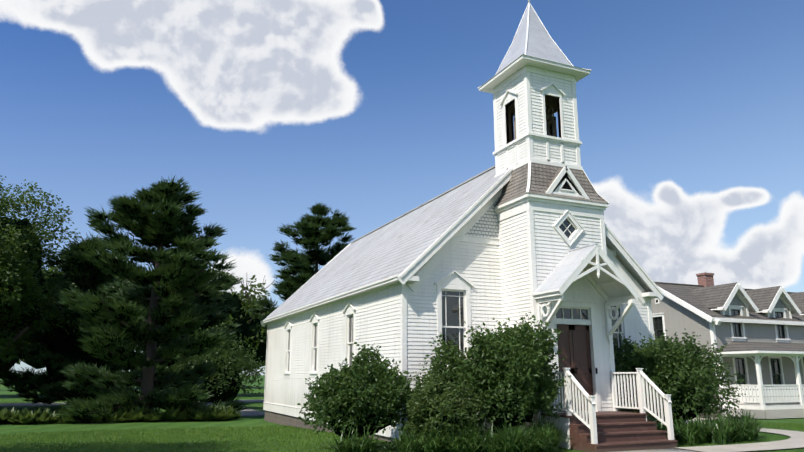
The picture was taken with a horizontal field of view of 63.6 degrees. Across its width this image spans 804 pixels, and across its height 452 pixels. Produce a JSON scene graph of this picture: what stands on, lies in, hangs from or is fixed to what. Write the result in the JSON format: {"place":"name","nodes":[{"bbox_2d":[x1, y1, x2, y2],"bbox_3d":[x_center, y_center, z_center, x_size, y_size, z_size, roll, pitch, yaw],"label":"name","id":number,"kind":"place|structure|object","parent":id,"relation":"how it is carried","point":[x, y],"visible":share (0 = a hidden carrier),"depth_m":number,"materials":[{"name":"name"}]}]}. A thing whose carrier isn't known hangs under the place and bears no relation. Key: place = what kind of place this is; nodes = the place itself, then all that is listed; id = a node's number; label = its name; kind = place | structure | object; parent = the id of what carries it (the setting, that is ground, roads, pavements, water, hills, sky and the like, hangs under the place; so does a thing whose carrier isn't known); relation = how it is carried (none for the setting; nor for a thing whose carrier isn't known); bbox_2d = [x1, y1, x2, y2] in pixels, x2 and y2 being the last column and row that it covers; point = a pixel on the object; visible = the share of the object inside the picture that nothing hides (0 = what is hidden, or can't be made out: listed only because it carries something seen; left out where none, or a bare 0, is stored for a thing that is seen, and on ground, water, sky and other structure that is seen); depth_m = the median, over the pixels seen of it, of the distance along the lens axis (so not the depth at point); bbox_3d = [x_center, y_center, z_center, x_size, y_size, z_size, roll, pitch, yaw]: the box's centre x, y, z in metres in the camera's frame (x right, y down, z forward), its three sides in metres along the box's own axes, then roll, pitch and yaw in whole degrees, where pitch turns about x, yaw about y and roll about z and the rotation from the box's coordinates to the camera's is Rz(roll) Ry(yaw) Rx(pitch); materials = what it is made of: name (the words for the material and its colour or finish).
{"place":"outdoors","nodes":[
{"label":"outdoors","id":0,"kind":"place"},
{"bbox_2d":[0,399,264,415],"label":"road","id":1,"kind":"structure","parent":0,"point":[248,412],"depth_m":43.74,"materials":[{"name":"grey asphalt"}]},
{"bbox_2d":[0,422,803,451],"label":"grass","id":2,"kind":"structure","parent":0,"point":[101,439],"depth_m":18.03,"materials":[{"name":"green plant"}]},
{"bbox_2d":[0,375,803,451],"bbox_3d":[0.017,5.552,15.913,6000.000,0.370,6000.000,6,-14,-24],"label":"ground","id":3,"kind":"structure","parent":0,"point":[6,396],"depth_m":25.68,"materials":[{"name":"green plant"}]},
{"bbox_2d":[0,340,23,368],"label":"tree","id":4,"kind":"object","parent":3,"relation":"on","point":[13,362],"depth_m":60.44,"materials":[{"name":"green plant"}]},
{"bbox_2d":[0,176,96,363],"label":"tree","id":5,"kind":"object","parent":3,"relation":"on","point":[12,274],"depth_m":36.60,"materials":[{"name":"green plant"}]},
{"bbox_2d":[0,243,134,403],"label":"tree","id":6,"kind":"object","parent":3,"relation":"on","point":[69,346],"visible":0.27,"depth_m":39.31,"materials":[{"name":"green plant"}]},
{"bbox_2d":[0,232,147,404],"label":"pine","id":7,"kind":"object","parent":3,"relation":"on","point":[91,241],"depth_m":39.63,"materials":[{"name":"green plant"}]},
{"bbox_2d":[20,342,136,368],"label":"tree wood","id":8,"kind":"object","parent":3,"relation":"on","point":[36,366],"depth_m":88.15,"materials":[{"name":"brown wood"}]},
{"bbox_2d":[28,233,147,374],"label":"tree leaves","id":9,"kind":"object","parent":3,"relation":"on","point":[115,276],"depth_m":53.55,"materials":[{"name":"green plant"}]},
{"bbox_2d":[0,405,241,423],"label":"border plants","id":10,"kind":"object","parent":3,"relation":"on","point":[26,416],"visible":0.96,"depth_m":28.45,"materials":[{"name":"green plant"}]},
{"bbox_2d":[52,176,249,420],"bbox_3d":[-11.835,3.421,31.623,8.861,11.779,9.997,6,-14,-24],"label":"tree","id":11,"kind":"object","parent":3,"relation":"on","point":[132,269],"depth_m":30.08,"materials":[{"name":"green plant"}]},
{"bbox_2d":[124,257,235,372],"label":"tree","id":12,"kind":"object","parent":3,"relation":"on","point":[200,299],"visible":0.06,"depth_m":45.91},
{"bbox_2d":[125,234,242,390],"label":"pine needles","id":13,"kind":"object","parent":3,"relation":"on","point":[221,303],"depth_m":46.87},
{"bbox_2d":[136,322,265,405],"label":"leaves","id":14,"kind":"object","parent":3,"relation":"on","point":[247,360],"depth_m":38.68,"materials":[{"name":"green plant"}]},
{"bbox_2d":[138,271,275,368],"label":"tree","id":15,"kind":"object","parent":3,"relation":"on","point":[233,301],"depth_m":62.44,"materials":[{"name":"green plant"}]},
{"bbox_2d":[246,201,356,331],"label":"pine","id":16,"kind":"object","parent":3,"relation":"on","point":[322,255],"depth_m":45.69,"materials":[{"name":"green plant"}]},
{"bbox_2d":[297,338,421,443],"bbox_3d":[-0.945,3.931,15.112,2.928,2.558,2.962,6,-14,-24],"label":"bush","id":17,"kind":"object","parent":3,"relation":"on","point":[391,387],"depth_m":14.40,"materials":[{"name":"green plant"}]},
{"bbox_2d":[401,375,497,443],"bbox_3d":[1.028,4.173,14.331,2.167,1.721,2.021,6,-14,-24],"label":"bush","id":18,"kind":"object","parent":3,"relation":"on","point":[435,399],"depth_m":13.94,"materials":[{"name":"green plant"}]},
{"bbox_2d":[407,333,487,431],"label":"big bush leaves","id":19,"kind":"object","parent":18,"relation":"attached to","point":[441,368],"depth_m":15.48,"materials":[{"name":"green plant"}]},
{"bbox_2d":[265,73,651,424],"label":"church walls","id":20,"kind":"structure","parent":3,"relation":"on","point":[497,276],"depth_m":17.91,"materials":[{"name":"white wood"}]},
{"bbox_2d":[264,0,652,322],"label":"church roofs","id":21,"kind":"structure","parent":20,"relation":"on","point":[400,245],"depth_m":20.15,"materials":[{"name":"grey metal"}]},
{"bbox_2d":[556,324,597,411],"bbox_3d":[4.507,3.664,16.761,1.220,2.210,0.200,6,-14,-24],"label":"church door","id":22,"kind":"structure","parent":20,"relation":"in","point":[573,342],"depth_m":16.88,"materials":[{"name":"brown wood"}]},
{"bbox_2d":[261,55,663,438],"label":"church trim","id":23,"kind":"structure","parent":3,"relation":"on","point":[439,249],"depth_m":18.03,"materials":[{"name":"white wood"}]},
{"bbox_2d":[505,96,560,143],"bbox_3d":[3.987,-2.918,19.374,1.706,2.970,1.706,6,-14,-24],"label":"belfry interior","id":24,"kind":"object","parent":23,"relation":"attached to","point":[552,101],"visible":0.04,"depth_m":19.92,"materials":[{"name":"brown wood"}]},
{"bbox_2d":[514,105,556,138],"bbox_3d":[3.987,-2.984,19.389,1.100,1.466,0.756,6,-14,-24],"label":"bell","id":25,"kind":"object","parent":24,"relation":"on","point":[550,119],"visible":0.27,"depth_m":19.39,"materials":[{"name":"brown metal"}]},
{"bbox_2d":[532,243,638,343],"bbox_3d":[4.721,1.744,16.630,2.555,2.455,1.114,6,-14,-24],"label":"canopy","id":26,"kind":"object","parent":23,"relation":"attached to","point":[595,266],"visible":0.85,"depth_m":16.55,"materials":[{"name":"wood"}]},
{"bbox_2d":[451,312,570,433],"bbox_3d":[2.611,3.664,15.405,3.062,3.198,2.995,6,-14,-24],"label":"bush","id":27,"kind":"object","parent":3,"relation":"on","point":[510,350],"depth_m":14.71,"materials":[{"name":"green plant"}]},
{"bbox_2d":[316,408,770,451],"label":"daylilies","id":28,"kind":"object","parent":3,"relation":"on","point":[542,437],"visible":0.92,"depth_m":13.70,"materials":[{"name":"green plant"}]},
{"bbox_2d":[540,411,676,451],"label":"steps","id":29,"kind":"structure","parent":3,"relation":"on","point":[622,431],"depth_m":14.98,"materials":[{"name":"brown wood"}]},
{"bbox_2d":[542,368,673,443],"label":"railings","id":30,"kind":"object","parent":29,"relation":"on","point":[641,395],"visible":0.92,"depth_m":15.40,"materials":[{"name":"white wood"}]},
{"bbox_2d":[614,328,745,424],"bbox_3d":[7.426,4.395,18.171,3.537,3.014,3.178,6,-14,-24],"label":"bush","id":31,"kind":"object","parent":3,"relation":"on","point":[655,360],"depth_m":17.59,"materials":[{"name":"green plant"}]},
{"bbox_2d":[683,375,720,423],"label":"bush leaves","id":32,"kind":"object","parent":31,"relation":"attached to","point":[704,412],"depth_m":18.66,"materials":[{"name":"green plant"}]},
{"bbox_2d":[616,418,803,451],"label":"path","id":33,"kind":"structure","parent":3,"relation":"on","point":[796,440],"depth_m":15.14,"materials":[{"name":"grey concrete"}]},
{"bbox_2d":[651,294,803,402],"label":"house siding","id":34,"kind":"object","parent":3,"relation":"on","point":[678,319],"visible":0.31,"depth_m":29.59,"materials":[{"name":"grey wood"}]},
{"bbox_2d":[652,284,803,406],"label":"house trim","id":35,"kind":"structure","parent":34,"relation":"attached to","point":[712,323],"depth_m":29.39,"materials":[{"name":"white wood"}]},
{"bbox_2d":[654,282,803,323],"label":"house roof","id":36,"kind":"structure","parent":34,"relation":"on","point":[708,300],"depth_m":30.22,"materials":[{"name":"grey"}]},
{"bbox_2d":[713,342,803,419],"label":"house porch","id":37,"kind":"object","parent":3,"relation":"on","point":[774,402],"visible":0.88,"depth_m":26.75,"materials":[{"name":"white wood"}]},
{"bbox_2d":[0,0,803,374],"label":"sky","id":38,"kind":"structure","parent":0,"point":[691,112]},
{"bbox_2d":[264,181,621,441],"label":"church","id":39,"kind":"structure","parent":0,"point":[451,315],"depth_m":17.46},
{"bbox_2d":[654,272,783,417],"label":"house","id":40,"kind":"structure","parent":0,"point":[737,331],"depth_m":29.70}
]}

